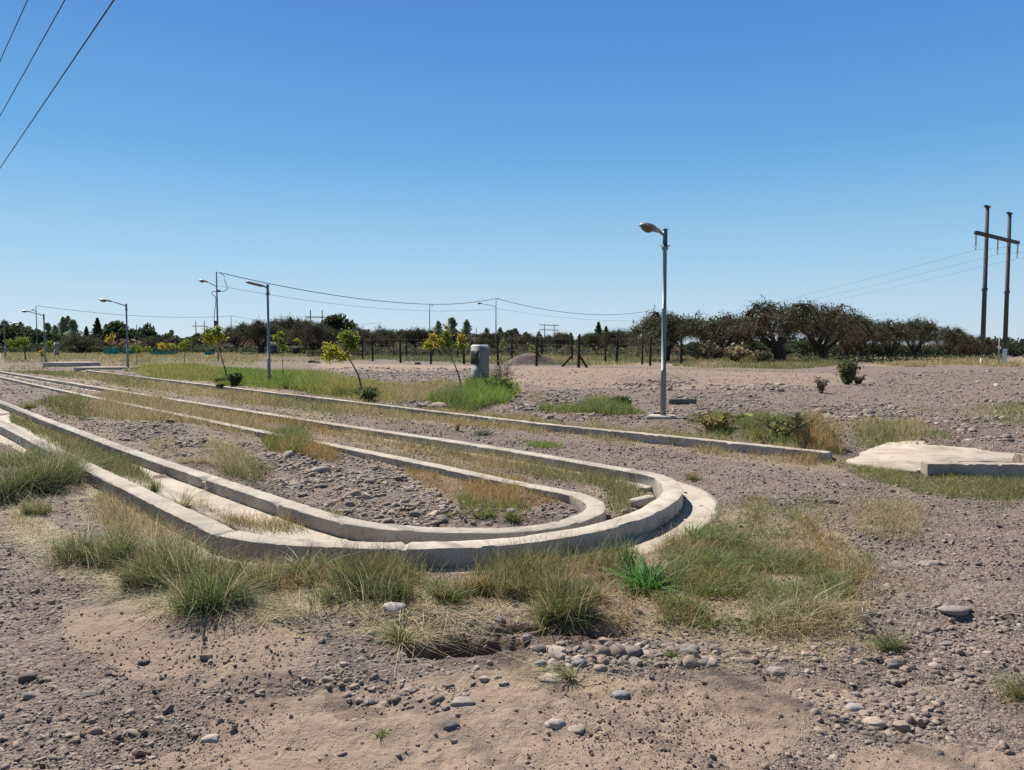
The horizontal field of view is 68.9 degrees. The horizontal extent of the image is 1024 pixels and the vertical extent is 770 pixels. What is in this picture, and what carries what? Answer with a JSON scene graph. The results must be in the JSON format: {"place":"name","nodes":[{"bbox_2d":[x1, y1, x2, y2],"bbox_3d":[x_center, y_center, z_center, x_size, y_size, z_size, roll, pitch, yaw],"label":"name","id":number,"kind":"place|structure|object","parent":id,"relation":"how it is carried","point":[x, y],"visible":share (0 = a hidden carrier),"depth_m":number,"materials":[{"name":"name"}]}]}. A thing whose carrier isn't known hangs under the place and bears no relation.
{"place":"outdoors","nodes":[
{"label":"outdoors","id":0,"kind":"place"},
{"bbox_2d":[0,0,114,167],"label":"power line","id":1,"kind":"object","parent":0,"point":[111,3],"visible":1,"depth_m":20.05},
{"bbox_2d":[0,344,1023,769],"bbox_3d":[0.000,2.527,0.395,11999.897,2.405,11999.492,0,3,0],"label":"ground","id":2,"kind":"structure","parent":0,"point":[512,738],"depth_m":4.13,"materials":[{"name":"soil"}]},
{"bbox_2d":[6,337,30,358],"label":"sapling","id":3,"kind":"object","parent":2,"relation":"on","point":[14,343],"visible":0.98,"depth_m":69.43,"materials":[{"name":"green plant"}]},
{"bbox_2d":[18,672,37,682],"bbox_3d":[-2.379,1.447,3.672,0.091,0.061,0.065,0,3,0],"label":"stone","id":4,"kind":"object","parent":2,"relation":"on","point":[27,677],"visible":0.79,"depth_m":3.65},
{"bbox_2d":[7,489,64,517],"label":"grass tuft","id":5,"kind":"object","parent":2,"relation":"on","point":[39,509],"visible":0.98,"depth_m":7.16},
{"bbox_2d":[0,433,90,466],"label":"grass tuft","id":6,"kind":"object","parent":2,"relation":"on","point":[9,457],"visible":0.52,"depth_m":10.12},
{"bbox_2d":[0,436,111,506],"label":"grass tuft","id":7,"kind":"object","parent":2,"relation":"on","point":[12,485],"visible":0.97,"depth_m":8.04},
{"bbox_2d":[0,403,117,495],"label":"grass tuft","id":8,"kind":"object","parent":2,"relation":"on","point":[78,475],"visible":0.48,"depth_m":8.46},
{"bbox_2d":[0,419,125,466],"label":"grass tuft","id":9,"kind":"object","parent":2,"relation":"on","point":[62,451],"visible":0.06,"depth_m":9.43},
{"bbox_2d":[43,362,99,366],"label":"concrete slab","id":10,"kind":"structure","parent":2,"relation":"on","point":[62,364],"depth_m":49.77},
{"bbox_2d":[63,319,83,336],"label":"poplar tree","id":11,"kind":"object","parent":2,"relation":"on","point":[73,325],"visible":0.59,"depth_m":188.95,"materials":[{"name":"green plant"}]},
{"bbox_2d":[46,333,105,352],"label":"gnarled tree","id":12,"kind":"object","parent":2,"relation":"on","point":[84,342],"visible":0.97,"depth_m":116.47,"materials":[{"name":"green plant"}]},
{"bbox_2d":[19,500,156,578],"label":"grass tuft","id":13,"kind":"object","parent":2,"relation":"on","point":[109,556],"visible":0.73,"depth_m":5.53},
{"bbox_2d":[6,511,185,576],"bbox_3d":[-3.107,1.127,5.928,2.086,0.409,2.032,0,3,0],"label":"grass tuft","id":14,"kind":"object","parent":2,"relation":"on","point":[62,552],"visible":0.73,"depth_m":5.62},
{"bbox_2d":[98,299,128,366],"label":"street lamp","id":15,"kind":"object","parent":2,"relation":"on","point":[126,310],"visible":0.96,"depth_m":47.02,"materials":[{"name":"metal"}]},
{"bbox_2d":[102,320,136,337],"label":"orchard tree","id":16,"kind":"object","parent":2,"relation":"on","point":[115,326],"visible":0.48,"depth_m":167.69,"materials":[{"name":"green plant"}]},
{"bbox_2d":[74,521,212,563],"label":"grass tuft","id":17,"kind":"object","parent":2,"relation":"on","point":[156,545],"visible":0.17,"depth_m":5.70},
{"bbox_2d":[52,524,236,613],"bbox_3d":[-2.324,1.144,5.011,1.387,0.456,1.467,0,3,0],"label":"grass tuft","id":18,"kind":"object","parent":2,"relation":"on","point":[126,582],"visible":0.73,"depth_m":4.97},
{"bbox_2d":[137,337,167,347],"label":"gnarled tree","id":19,"kind":"object","parent":2,"relation":"on","point":[153,341],"visible":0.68,"depth_m":128.87,"materials":[{"name":"green plant"}]},
{"bbox_2d":[79,516,264,611],"bbox_3d":[-2.277,1.110,5.096,1.288,0.512,1.619,-2,4,-32],"label":"grass tuft","id":20,"kind":"object","parent":2,"relation":"on","point":[188,555],"visible":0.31,"depth_m":5.11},
{"bbox_2d":[128,478,234,507],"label":"grass tuft","id":21,"kind":"object","parent":2,"relation":"on","point":[185,504],"visible":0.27,"depth_m":7.47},
{"bbox_2d":[151,450,211,463],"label":"grass tuft","id":22,"kind":"object","parent":2,"relation":"on","point":[193,460],"visible":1,"depth_m":9.77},
{"bbox_2d":[198,325,228,375],"bbox_3d":[-12.296,-1.325,30.872,1.397,2.488,0.920,2,4,35],"label":"sapling","id":23,"kind":"object","parent":2,"relation":"on","point":[216,333],"visible":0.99,"depth_m":30.76,"materials":[{"name":"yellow plant"}]},
{"bbox_2d":[199,272,227,360],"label":"utility pole","id":24,"kind":"object","parent":2,"relation":"on","point":[216,305],"visible":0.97,"depth_m":65.59,"materials":[{"name":"metal"}]},
{"bbox_2d":[222,273,495,304],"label":"overhead cable","id":25,"kind":"object","parent":24,"relation":"attached to","point":[344,296],"visible":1,"depth_m":78.48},
{"bbox_2d":[185,532,255,579],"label":"grass tuft","id":26,"kind":"object","parent":2,"relation":"on","point":[238,557],"visible":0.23,"depth_m":5.10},
{"bbox_2d":[107,520,348,633],"bbox_3d":[-1.731,1.125,4.459,1.808,0.530,1.612,0,3,0],"label":"grass tuft","id":27,"kind":"object","parent":2,"relation":"on","point":[196,597],"visible":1,"depth_m":4.55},
{"bbox_2d":[225,372,243,386],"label":"shrub","id":28,"kind":"object","parent":2,"relation":"on","point":[234,379],"visible":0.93,"depth_m":27.44,"materials":[{"name":"green plant"}]},
{"bbox_2d":[221,325,262,347],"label":"gnarled tree","id":29,"kind":"object","parent":2,"relation":"on","point":[228,330],"visible":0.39,"depth_m":128.96,"materials":[{"name":"green plant"}]},
{"bbox_2d":[245,281,270,379],"bbox_3d":[-9.425,-1.873,27.815,0.905,3.921,0.220,-3,4,-45],"label":"street lamp","id":30,"kind":"object","parent":2,"relation":"on","point":[267,293],"visible":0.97,"depth_m":28.03,"materials":[{"name":"metal"}]},
{"bbox_2d":[225,316,295,353],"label":"gnarled tree","id":31,"kind":"object","parent":2,"relation":"on","point":[256,332],"visible":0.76,"depth_m":106.60,"materials":[{"name":"green plant"}]},
{"bbox_2d":[213,546,313,593],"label":"grass tuft","id":32,"kind":"object","parent":2,"relation":"on","point":[267,576],"visible":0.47,"depth_m":4.94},
{"bbox_2d":[270,330,301,375],"bbox_3d":[-8.804,-1.074,29.144,1.184,2.178,0.669,0,3,0],"label":"sapling","id":33,"kind":"object","parent":2,"relation":"on","point":[277,337],"visible":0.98,"depth_m":29.09,"materials":[{"name":"green plant"}]},
{"bbox_2d":[261,313,314,348],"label":"gnarled tree","id":34,"kind":"object","parent":2,"relation":"on","point":[289,322],"visible":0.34,"depth_m":123.39,"materials":[{"name":"green plant"}]},
{"bbox_2d":[0,376,605,544],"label":"concrete kerb","id":35,"kind":"structure","parent":2,"relation":"on","point":[584,504],"depth_m":7.38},
{"bbox_2d":[237,536,382,584],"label":"grass tuft","id":36,"kind":"object","parent":2,"relation":"on","point":[301,562],"visible":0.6,"depth_m":5.08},
{"bbox_2d":[284,319,343,353],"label":"gnarled tree","id":37,"kind":"object","parent":2,"relation":"on","point":[317,332],"visible":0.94,"depth_m":102.66,"materials":[{"name":"green plant"}]},
{"bbox_2d":[0,408,647,566],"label":"concrete gutter","id":38,"kind":"object","parent":2,"relation":"on","point":[173,485],"visible":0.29,"depth_m":7.35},
{"bbox_2d":[0,374,651,491],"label":"concrete gutter","id":39,"kind":"object","parent":2,"relation":"on","point":[648,488],"visible":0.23,"depth_m":10.99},
{"bbox_2d":[321,313,357,337],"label":"orchard tree","id":40,"kind":"object","parent":2,"relation":"on","point":[336,322],"visible":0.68,"depth_m":148.38,"materials":[{"name":"green plant"}]},
{"bbox_2d":[318,327,361,388],"bbox_3d":[-5.312,-0.722,23.186,1.377,2.168,1.092,0,3,0],"label":"sapling","id":41,"kind":"object","parent":2,"relation":"on","point":[332,352],"visible":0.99,"depth_m":23.18,"materials":[{"name":"green plant"}]},
{"bbox_2d":[0,371,682,566],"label":"concrete kerb","id":42,"kind":"structure","parent":2,"relation":"on","point":[665,506],"depth_m":6.36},
{"bbox_2d":[316,545,374,585],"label":"grass tuft","id":43,"kind":"object","parent":2,"relation":"on","point":[329,575],"visible":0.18,"depth_m":4.99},
{"bbox_2d":[267,532,432,612],"bbox_3d":[-0.932,1.152,4.801,1.072,0.410,1.261,0,3,0],"label":"grass tuft","id":44,"kind":"object","parent":2,"relation":"on","point":[362,586],"visible":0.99,"depth_m":4.71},
{"bbox_2d":[0,434,720,573],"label":"concrete gutter","id":45,"kind":"object","parent":2,"relation":"on","point":[694,498],"visible":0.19,"depth_m":7.04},
{"bbox_2d":[352,384,380,401],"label":"shrub","id":46,"kind":"object","parent":2,"relation":"on","point":[367,393],"visible":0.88,"depth_m":20.35,"materials":[{"name":"green plant"}]},
{"bbox_2d":[328,325,409,347],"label":"gnarled tree","id":47,"kind":"object","parent":2,"relation":"on","point":[382,335],"visible":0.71,"depth_m":107.47,"materials":[{"name":"green plant"}]},
{"bbox_2d":[262,592,504,686],"bbox_3d":[-0.673,1.335,4.067,1.411,0.239,1.028,-2,4,-30],"label":"grass tuft","id":48,"kind":"object","parent":2,"relation":"on","point":[397,637],"visible":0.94,"depth_m":4.14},
{"bbox_2d":[382,602,406,614],"bbox_3d":[-0.708,1.348,4.515,0.143,0.057,0.129,0,3,0],"label":"stone","id":49,"kind":"object","parent":2,"relation":"on","point":[393,606],"visible":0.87,"depth_m":4.48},
{"bbox_2d":[396,324,439,347],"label":"gnarled tree","id":50,"kind":"object","parent":2,"relation":"on","point":[415,334],"visible":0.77,"depth_m":108.95,"materials":[{"name":"green plant"}]},
{"bbox_2d":[420,322,468,384],"bbox_3d":[-2.257,-0.925,25.152,1.654,2.376,0.673,0,3,0],"label":"sapling","id":51,"kind":"object","parent":2,"relation":"on","point":[441,341],"visible":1,"depth_m":25.08,"materials":[{"name":"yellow plant"}]},
{"bbox_2d":[392,562,499,609],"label":"grass tuft","id":52,"kind":"object","parent":2,"relation":"on","point":[443,594],"visible":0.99,"depth_m":4.68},
{"bbox_2d":[321,334,587,367],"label":"post fence","id":53,"kind":"object","parent":2,"relation":"on","point":[565,362],"visible":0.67,"depth_m":53.05,"materials":[{"name":"brown wood"}]},
{"bbox_2d":[86,370,831,460],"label":"concrete kerb","id":54,"kind":"structure","parent":2,"relation":"on","point":[683,441],"depth_m":12.98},
{"bbox_2d":[450,696,475,705],"bbox_3d":[-0.223,1.448,3.404,0.120,0.044,0.082,0,3,0],"label":"stone","id":55,"kind":"object","parent":2,"relation":"on","point":[462,701],"visible":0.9,"depth_m":3.38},
{"bbox_2d":[439,508,499,520],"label":"grass tuft","id":56,"kind":"object","parent":2,"relation":"on","point":[476,515],"visible":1,"depth_m":6.66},
{"bbox_2d":[444,563,508,598],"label":"grass tuft","id":57,"kind":"object","parent":2,"relation":"on","point":[477,581],"visible":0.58,"depth_m":4.81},
{"bbox_2d":[471,345,488,379],"bbox_3d":[-1.162,-0.627,26.959,0.433,1.644,0.560,-3,4,-45],"label":"meter cabinet","id":58,"kind":"object","parent":2,"relation":"on","point":[479,357],"visible":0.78,"depth_m":26.77,"materials":[{"name":"grey paint"}]},
{"bbox_2d":[469,331,506,348],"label":"gnarled tree","id":59,"kind":"object","parent":2,"relation":"on","point":[487,338],"visible":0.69,"depth_m":111.26,"materials":[{"name":"green plant"}]},
{"bbox_2d":[482,376,517,391],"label":"shrub","id":60,"kind":"object","parent":2,"relation":"on","point":[504,381],"visible":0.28,"depth_m":21.23,"materials":[{"name":"green plant"}]},
{"bbox_2d":[0,340,1001,361],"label":"undergrowth","id":61,"kind":"object","parent":2,"relation":"on","point":[870,358],"visible":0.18,"depth_m":76.92,"materials":[{"name":"green plant"}]},
{"bbox_2d":[483,357,525,381],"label":"shrub","id":62,"kind":"object","parent":2,"relation":"on","point":[500,371],"visible":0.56,"depth_m":23.80,"materials":[{"name":"brown plant"}]},
{"bbox_2d":[486,561,534,601],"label":"grass tuft","id":63,"kind":"object","parent":2,"relation":"on","point":[515,589],"visible":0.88,"depth_m":4.74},
{"bbox_2d":[0,482,1021,769],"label":"straw litter","id":64,"kind":"object","parent":2,"relation":"on","point":[302,596],"visible":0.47,"depth_m":4.52,"materials":[{"name":"beige plant"}]},
{"bbox_2d":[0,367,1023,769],"bbox_3d":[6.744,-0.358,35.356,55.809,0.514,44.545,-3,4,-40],"label":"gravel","id":65,"kind":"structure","parent":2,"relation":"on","point":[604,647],"depth_m":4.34,"materials":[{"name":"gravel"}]},
{"bbox_2d":[0,351,1023,653],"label":"dry grass","id":66,"kind":"structure","parent":2,"relation":"on","point":[392,391],"depth_m":10.50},
{"bbox_2d":[0,350,1023,637],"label":"green grass","id":67,"kind":"structure","parent":2,"relation":"on","point":[470,394],"depth_m":8.22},
{"bbox_2d":[0,322,1023,357],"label":"orchard","id":68,"kind":"object","parent":2,"relation":"on","point":[142,334],"visible":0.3,"depth_m":143.04,"materials":[{"name":"green plant"}]},
{"bbox_2d":[499,507,526,523],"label":"grass tuft","id":69,"kind":"object","parent":2,"relation":"on","point":[514,517],"visible":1,"depth_m":6.64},
{"bbox_2d":[393,335,643,364],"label":"post fence","id":70,"kind":"object","parent":2,"relation":"on","point":[605,359],"visible":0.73,"depth_m":60.86,"materials":[{"name":"brown wood"}]},
{"bbox_2d":[498,331,545,347],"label":"gnarled tree","id":71,"kind":"object","parent":2,"relation":"on","point":[520,340],"visible":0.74,"depth_m":104.29,"materials":[{"name":"green plant"}]},
{"bbox_2d":[503,352,558,364],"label":"gravel heap","id":72,"kind":"object","parent":2,"relation":"on","point":[528,357],"visible":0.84,"depth_m":54.72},
{"bbox_2d":[504,547,586,610],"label":"grass tuft","id":73,"kind":"object","parent":2,"relation":"on","point":[548,578],"visible":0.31,"depth_m":4.70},
{"bbox_2d":[500,649,596,686],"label":"grass tuft","id":74,"kind":"object","parent":2,"relation":"on","point":[566,675],"visible":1,"depth_m":3.68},
{"bbox_2d":[531,331,576,348],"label":"gnarled tree","id":75,"kind":"object","parent":2,"relation":"on","point":[565,338],"visible":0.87,"depth_m":102.72,"materials":[{"name":"green plant"}]},
{"bbox_2d":[544,718,564,728],"bbox_3d":[0.185,1.478,3.245,0.094,0.052,0.074,0,3,0],"label":"stone","id":76,"kind":"object","parent":2,"relation":"on","point":[554,723],"visible":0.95,"depth_m":3.23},
{"bbox_2d":[477,546,654,642],"bbox_3d":[0.349,1.228,4.571,1.436,0.762,1.381,-1,3,-21],"label":"grass tuft","id":77,"kind":"object","parent":2,"relation":"on","point":[561,608],"visible":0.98,"depth_m":4.39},
{"bbox_2d":[573,331,611,348],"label":"gnarled tree","id":78,"kind":"object","parent":2,"relation":"on","point":[595,338],"visible":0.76,"depth_m":106.50,"materials":[{"name":"green plant"}]},
{"bbox_2d":[571,567,629,604],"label":"grass tuft","id":79,"kind":"object","parent":2,"relation":"on","point":[607,596],"visible":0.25,"depth_m":4.70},
{"bbox_2d":[599,326,637,350],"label":"gnarled tree","id":80,"kind":"object","parent":2,"relation":"on","point":[619,333],"visible":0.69,"depth_m":98.90,"materials":[{"name":"green plant"}]},
{"bbox_2d":[625,645,642,657],"bbox_3d":[0.628,1.434,3.991,0.139,0.078,0.116,0,3,0],"label":"stone","id":81,"kind":"object","parent":2,"relation":"on","point":[634,651],"visible":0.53,"depth_m":3.96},
{"bbox_2d":[560,543,721,610],"bbox_3d":[0.762,1.213,4.880,1.160,0.307,1.743,2,4,31],"label":"reedy weed","id":82,"kind":"object","parent":2,"relation":"on","point":[641,575],"visible":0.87,"depth_m":4.96,"materials":[{"name":"green plant"}]},
{"bbox_2d":[629,495,655,507],"bbox_3d":[1.303,1.159,7.443,0.300,0.080,0.110,-3,4,-43],"label":"rubble piece","id":83,"kind":"object","parent":2,"relation":"on","point":[643,501],"visible":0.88,"depth_m":7.38,"materials":[{"name":"concrete"}]},
{"bbox_2d":[577,335,715,365],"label":"post fence","id":84,"kind":"object","parent":2,"relation":"on","point":[650,351],"visible":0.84,"depth_m":55.29,"materials":[{"name":"brown wood"}]},
{"bbox_2d":[639,223,675,419],"bbox_3d":[2.720,-1.111,13.839,0.564,3.686,0.915,2,4,28],"label":"street lamp","id":85,"kind":"object","parent":2,"relation":"on","point":[648,227],"visible":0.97,"depth_m":14.03,"materials":[{"name":"metal"}]},
{"bbox_2d":[619,305,719,361],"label":"gnarled tree","id":86,"kind":"object","parent":2,"relation":"on","point":[676,327],"visible":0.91,"depth_m":61.09,"materials":[{"name":"green plant"}]},
{"bbox_2d":[687,409,743,431],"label":"shrub","id":87,"kind":"object","parent":2,"relation":"on","point":[720,420],"visible":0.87,"depth_m":12.67,"materials":[{"name":"green plant"}]},
{"bbox_2d":[667,310,769,358],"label":"gnarled tree","id":88,"kind":"object","parent":2,"relation":"on","point":[715,326],"visible":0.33,"depth_m":67.09,"materials":[{"name":"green plant"}]},
{"bbox_2d":[664,512,783,555],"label":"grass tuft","id":89,"kind":"object","parent":2,"relation":"on","point":[698,532],"visible":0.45,"depth_m":6.27,"materials":[{"name":"green plant"}]},
{"bbox_2d":[734,341,769,355],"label":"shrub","id":90,"kind":"object","parent":2,"relation":"on","point":[755,347],"visible":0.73,"depth_m":118.55,"materials":[{"name":"green plant"}]},
{"bbox_2d":[713,292,845,360],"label":"gnarled tree","id":91,"kind":"object","parent":2,"relation":"on","point":[761,325],"visible":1,"depth_m":59.66,"materials":[{"name":"green plant"}]},
{"bbox_2d":[744,412,837,437],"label":"shrub","id":92,"kind":"object","parent":2,"relation":"on","point":[790,426],"visible":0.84,"depth_m":11.69,"materials":[{"name":"green plant"}]},
{"bbox_2d":[778,301,899,358],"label":"gnarled tree","id":93,"kind":"object","parent":2,"relation":"on","point":[820,345],"visible":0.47,"depth_m":64.33,"materials":[{"name":"green plant"}]},
{"bbox_2d":[802,311,879,358],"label":"gnarled tree","id":94,"kind":"object","parent":2,"relation":"on","point":[845,352],"visible":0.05,"depth_m":75.20,"materials":[{"name":"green plant"}]},
{"bbox_2d":[833,358,863,384],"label":"shrub","id":95,"kind":"object","parent":2,"relation":"on","point":[847,372],"visible":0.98,"depth_m":27.83,"materials":[{"name":"green plant"}]},
{"bbox_2d":[831,318,903,359],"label":"gnarled tree","id":96,"kind":"object","parent":2,"relation":"on","point":[859,346],"visible":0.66,"depth_m":68.84,"materials":[{"name":"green plant"}]},
{"bbox_2d":[833,616,924,659],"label":"grass tuft","id":97,"kind":"object","parent":2,"relation":"on","point":[887,644],"visible":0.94,"depth_m":4.10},
{"bbox_2d":[871,313,921,357],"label":"gnarled tree","id":98,"kind":"object","parent":2,"relation":"on","point":[905,330],"visible":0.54,"depth_m":71.46,"materials":[{"name":"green plant"}]},
{"bbox_2d":[886,658,906,668],"bbox_3d":[2.009,1.462,3.905,0.109,0.067,0.080,0,3,0],"label":"stone","id":99,"kind":"object","parent":2,"relation":"on","point":[896,663],"visible":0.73,"depth_m":3.88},
{"bbox_2d":[880,311,943,360],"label":"gnarled tree","id":100,"kind":"object","parent":2,"relation":"on","point":[926,332],"visible":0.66,"depth_m":73.20,"materials":[{"name":"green plant"}]},
{"bbox_2d":[846,441,1022,474],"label":"concrete slab","id":101,"kind":"structure","parent":2,"relation":"on","point":[908,456],"depth_m":10.49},
{"bbox_2d":[911,321,978,358],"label":"gnarled tree","id":102,"kind":"object","parent":2,"relation":"on","point":[950,336],"visible":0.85,"depth_m":80.95,"materials":[{"name":"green plant"}]},
{"bbox_2d":[937,605,968,615],"bbox_3d":[2.698,1.375,4.563,0.184,0.043,0.127,0,3,0],"label":"stone","id":103,"kind":"object","parent":2,"relation":"on","point":[955,610],"visible":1,"depth_m":4.52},
{"bbox_2d":[942,330,983,358],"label":"gnarled tree","id":104,"kind":"object","parent":2,"relation":"on","point":[974,344],"visible":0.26,"depth_m":86.97,"materials":[{"name":"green plant"}]},
{"bbox_2d":[920,461,1023,477],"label":"concrete kerb","id":105,"kind":"structure","parent":2,"relation":"on","point":[992,469],"depth_m":9.19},
{"bbox_2d":[954,333,996,357],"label":"gnarled tree","id":106,"kind":"object","parent":2,"relation":"on","point":[988,344],"visible":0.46,"depth_m":94.66,"materials":[{"name":"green plant"}]},
{"bbox_2d":[966,661,1023,705],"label":"grass tuft","id":107,"kind":"object","parent":2,"relation":"on","point":[1015,690],"visible":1,"depth_m":3.53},
{"bbox_2d":[974,205,1019,356],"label":"power pylon","id":108,"kind":"object","parent":2,"relation":"on","point":[986,235],"visible":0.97,"depth_m":100.31,"materials":[{"name":"wood"}]},
{"bbox_2d":[0,0,1023,343],"label":"sky","id":109,"kind":"structure","parent":0,"point":[423,153],"materials":[{"name":"blue"}]},
{"bbox_2d":[684,340,728,359],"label":"bush","id":110,"kind":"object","parent":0,"point":[696,352],"depth_m":59.38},
{"bbox_2d":[719,344,751,361],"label":"plumed grass","id":111,"kind":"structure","parent":0,"point":[737,354],"depth_m":58.92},
{"bbox_2d":[750,349,774,361],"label":"plumed grass","id":112,"kind":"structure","parent":0,"point":[760,356],"depth_m":59.30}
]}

